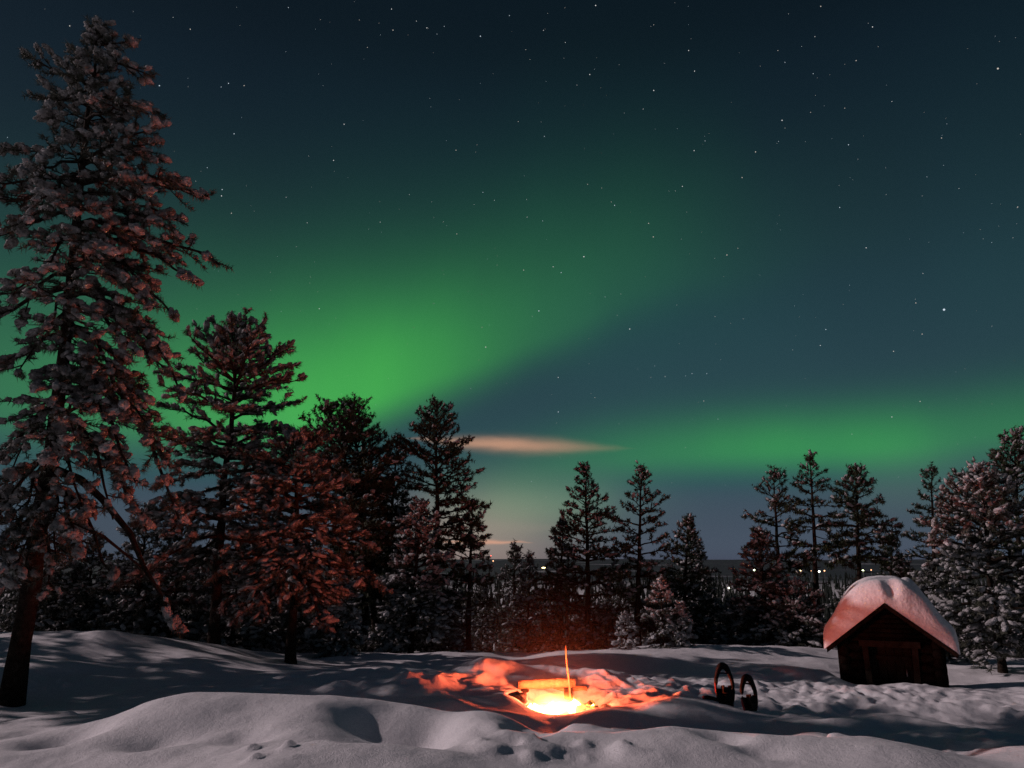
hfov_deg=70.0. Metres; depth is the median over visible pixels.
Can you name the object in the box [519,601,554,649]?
young pine
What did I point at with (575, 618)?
young pine
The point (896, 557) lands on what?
pine tree
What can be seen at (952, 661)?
young pine
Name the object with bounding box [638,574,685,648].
young pine
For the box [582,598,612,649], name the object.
young pine
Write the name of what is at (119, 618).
young pine
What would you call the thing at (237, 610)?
young pine
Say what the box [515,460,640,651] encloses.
pine tree
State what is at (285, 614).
young pine
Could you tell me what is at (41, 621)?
young pine
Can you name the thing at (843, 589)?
young pine
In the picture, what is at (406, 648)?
young pine
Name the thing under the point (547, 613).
young pine
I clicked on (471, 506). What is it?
pine tree
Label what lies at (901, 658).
door
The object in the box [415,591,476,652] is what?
young pine
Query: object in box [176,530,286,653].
young pine
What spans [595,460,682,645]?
pine tree
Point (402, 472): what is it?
pine tree
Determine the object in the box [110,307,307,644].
pine tree
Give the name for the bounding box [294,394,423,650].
pine tree
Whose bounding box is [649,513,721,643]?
pine tree
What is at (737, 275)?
sky
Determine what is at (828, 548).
pine tree
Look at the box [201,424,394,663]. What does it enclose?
pine tree
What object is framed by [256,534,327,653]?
young pine
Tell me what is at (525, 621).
pine tree
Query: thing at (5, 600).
young pine
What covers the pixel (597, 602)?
young pine
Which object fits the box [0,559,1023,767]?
snow ground
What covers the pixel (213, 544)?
young pine
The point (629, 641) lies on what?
young pine
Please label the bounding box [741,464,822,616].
pine tree
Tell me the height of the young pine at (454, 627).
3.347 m
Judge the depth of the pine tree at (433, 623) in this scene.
18.49 m
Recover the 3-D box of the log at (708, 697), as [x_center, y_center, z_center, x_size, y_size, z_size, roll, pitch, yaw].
[2.607,3.976,9.064,0.522,0.231,0.052,3,-14,-12]
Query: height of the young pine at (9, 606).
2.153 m
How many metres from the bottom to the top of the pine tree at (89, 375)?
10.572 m
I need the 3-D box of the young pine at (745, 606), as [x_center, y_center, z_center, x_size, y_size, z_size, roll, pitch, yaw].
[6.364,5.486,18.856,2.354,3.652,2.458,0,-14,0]
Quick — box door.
[868,647,914,684]
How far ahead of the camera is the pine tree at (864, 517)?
20.40 m
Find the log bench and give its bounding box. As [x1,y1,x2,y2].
[518,678,574,699]
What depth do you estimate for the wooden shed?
11.74 m
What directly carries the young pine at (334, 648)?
on the snow ground
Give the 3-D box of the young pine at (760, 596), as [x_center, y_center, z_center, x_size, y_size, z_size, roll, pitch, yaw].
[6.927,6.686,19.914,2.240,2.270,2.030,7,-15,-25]
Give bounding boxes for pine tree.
[0,13,233,706]
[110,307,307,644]
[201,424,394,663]
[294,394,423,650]
[308,392,408,651]
[353,429,428,620]
[362,495,464,653]
[378,394,493,647]
[439,494,496,649]
[491,538,544,652]
[502,550,553,652]
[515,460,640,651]
[526,514,594,651]
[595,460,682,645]
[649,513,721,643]
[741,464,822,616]
[776,449,850,647]
[815,462,904,586]
[873,532,913,577]
[900,461,966,655]
[905,456,1023,673]
[956,425,1023,635]
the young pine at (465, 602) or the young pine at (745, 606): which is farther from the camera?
the young pine at (465, 602)
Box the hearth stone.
[508,691,527,704]
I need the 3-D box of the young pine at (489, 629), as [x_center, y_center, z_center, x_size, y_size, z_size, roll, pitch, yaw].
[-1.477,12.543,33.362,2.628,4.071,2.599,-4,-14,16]
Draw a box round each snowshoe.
[714,662,734,706]
[740,674,757,710]
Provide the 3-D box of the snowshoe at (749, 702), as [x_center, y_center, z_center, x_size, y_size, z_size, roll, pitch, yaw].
[2.924,3.814,8.964,0.272,0.494,0.142,16,-31,-23]
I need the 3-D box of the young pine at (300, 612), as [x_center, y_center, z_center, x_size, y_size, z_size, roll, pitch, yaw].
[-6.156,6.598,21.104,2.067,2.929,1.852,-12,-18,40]
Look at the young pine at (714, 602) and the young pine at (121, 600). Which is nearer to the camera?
the young pine at (121, 600)
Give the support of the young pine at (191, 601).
on the snow ground
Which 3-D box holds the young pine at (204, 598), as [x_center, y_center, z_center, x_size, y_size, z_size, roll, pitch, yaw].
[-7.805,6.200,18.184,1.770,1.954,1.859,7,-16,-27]
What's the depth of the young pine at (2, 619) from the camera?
20.27 m
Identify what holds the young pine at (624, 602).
on the snow ground
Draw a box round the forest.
[0,570,1014,651]
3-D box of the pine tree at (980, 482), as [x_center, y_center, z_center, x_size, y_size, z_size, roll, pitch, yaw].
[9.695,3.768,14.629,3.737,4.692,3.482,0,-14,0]
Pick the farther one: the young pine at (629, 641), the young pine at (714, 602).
the young pine at (714, 602)
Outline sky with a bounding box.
[0,0,1023,559]
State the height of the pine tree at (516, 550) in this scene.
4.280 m
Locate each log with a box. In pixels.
[553,686,586,691]
[702,695,717,701]
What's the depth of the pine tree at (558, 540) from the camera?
20.61 m
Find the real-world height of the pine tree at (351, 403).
8.064 m
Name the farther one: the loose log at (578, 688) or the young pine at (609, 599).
the young pine at (609, 599)
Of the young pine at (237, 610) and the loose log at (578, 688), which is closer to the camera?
the loose log at (578, 688)
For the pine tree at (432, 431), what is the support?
on the snow ground
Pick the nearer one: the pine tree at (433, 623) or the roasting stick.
the roasting stick
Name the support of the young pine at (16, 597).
on the snow ground
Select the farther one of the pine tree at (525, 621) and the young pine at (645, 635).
the young pine at (645, 635)
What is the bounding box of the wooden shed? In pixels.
[823,575,959,687]
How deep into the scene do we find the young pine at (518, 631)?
25.26 m
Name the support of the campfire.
on the snow ground
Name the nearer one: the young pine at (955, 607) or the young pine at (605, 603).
the young pine at (605, 603)
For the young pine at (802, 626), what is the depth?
22.01 m
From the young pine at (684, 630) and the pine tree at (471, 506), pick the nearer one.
the young pine at (684, 630)
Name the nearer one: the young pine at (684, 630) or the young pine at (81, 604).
the young pine at (684, 630)
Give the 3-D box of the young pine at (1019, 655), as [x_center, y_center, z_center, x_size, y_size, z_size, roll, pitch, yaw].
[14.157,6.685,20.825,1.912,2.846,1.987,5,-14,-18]
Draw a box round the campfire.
[526,699,597,713]
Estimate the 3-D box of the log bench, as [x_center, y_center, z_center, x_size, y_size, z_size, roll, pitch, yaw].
[0.476,4.236,10.037,0.781,0.360,0.146,1,-14,-3]
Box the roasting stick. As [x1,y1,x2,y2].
[565,645,570,700]
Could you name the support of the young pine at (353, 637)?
on the snow ground
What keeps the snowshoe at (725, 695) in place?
on the snow ground
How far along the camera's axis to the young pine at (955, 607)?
28.07 m
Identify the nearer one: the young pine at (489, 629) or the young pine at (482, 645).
the young pine at (482, 645)
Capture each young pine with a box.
[0,532,68,631]
[0,595,6,629]
[2,583,20,628]
[3,604,56,631]
[7,531,98,630]
[41,531,124,630]
[48,586,119,629]
[63,581,142,632]
[86,501,185,637]
[126,579,168,629]
[130,520,226,640]
[160,547,224,640]
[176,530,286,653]
[180,527,235,628]
[182,595,236,640]
[204,589,241,643]
[222,577,312,653]
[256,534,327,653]
[283,567,321,637]
[297,597,371,652]
[299,574,369,658]
[322,602,369,651]
[356,594,426,652]
[403,599,448,650]
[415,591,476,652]
[440,590,460,649]
[446,585,486,650]
[461,584,505,651]
[479,614,498,651]
[499,588,541,652]
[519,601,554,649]
[524,587,564,652]
[567,601,584,649]
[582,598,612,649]
[591,598,610,639]
[592,600,622,647]
[594,582,623,645]
[602,579,643,646]
[609,610,641,649]
[633,594,669,646]
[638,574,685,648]
[641,594,669,645]
[666,600,698,647]
[668,529,721,638]
[673,592,734,644]
[716,525,810,646]
[739,587,797,645]
[762,576,836,649]
[792,595,826,647]
[825,584,849,648]
[887,555,947,656]
[941,577,961,656]
[945,630,987,664]
[985,570,1023,657]
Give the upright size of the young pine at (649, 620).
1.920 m
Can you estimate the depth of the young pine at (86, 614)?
16.97 m
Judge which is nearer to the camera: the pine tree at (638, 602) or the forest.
the pine tree at (638, 602)
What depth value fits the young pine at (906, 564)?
22.54 m
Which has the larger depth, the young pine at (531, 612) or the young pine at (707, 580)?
the young pine at (531, 612)
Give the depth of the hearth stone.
9.01 m
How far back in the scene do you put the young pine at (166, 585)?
22.59 m
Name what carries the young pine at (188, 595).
on the snow ground
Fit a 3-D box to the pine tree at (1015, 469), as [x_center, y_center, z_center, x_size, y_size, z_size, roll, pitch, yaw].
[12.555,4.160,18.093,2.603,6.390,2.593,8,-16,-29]
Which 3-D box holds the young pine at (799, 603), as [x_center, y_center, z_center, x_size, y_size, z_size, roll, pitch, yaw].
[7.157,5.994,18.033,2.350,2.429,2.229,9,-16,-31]
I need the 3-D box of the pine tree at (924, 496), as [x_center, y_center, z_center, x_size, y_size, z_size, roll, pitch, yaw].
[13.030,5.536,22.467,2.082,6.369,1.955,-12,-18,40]
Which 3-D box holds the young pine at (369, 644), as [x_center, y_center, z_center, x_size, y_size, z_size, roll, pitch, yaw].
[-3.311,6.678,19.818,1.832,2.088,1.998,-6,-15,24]
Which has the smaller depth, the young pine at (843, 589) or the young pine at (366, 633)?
the young pine at (366, 633)

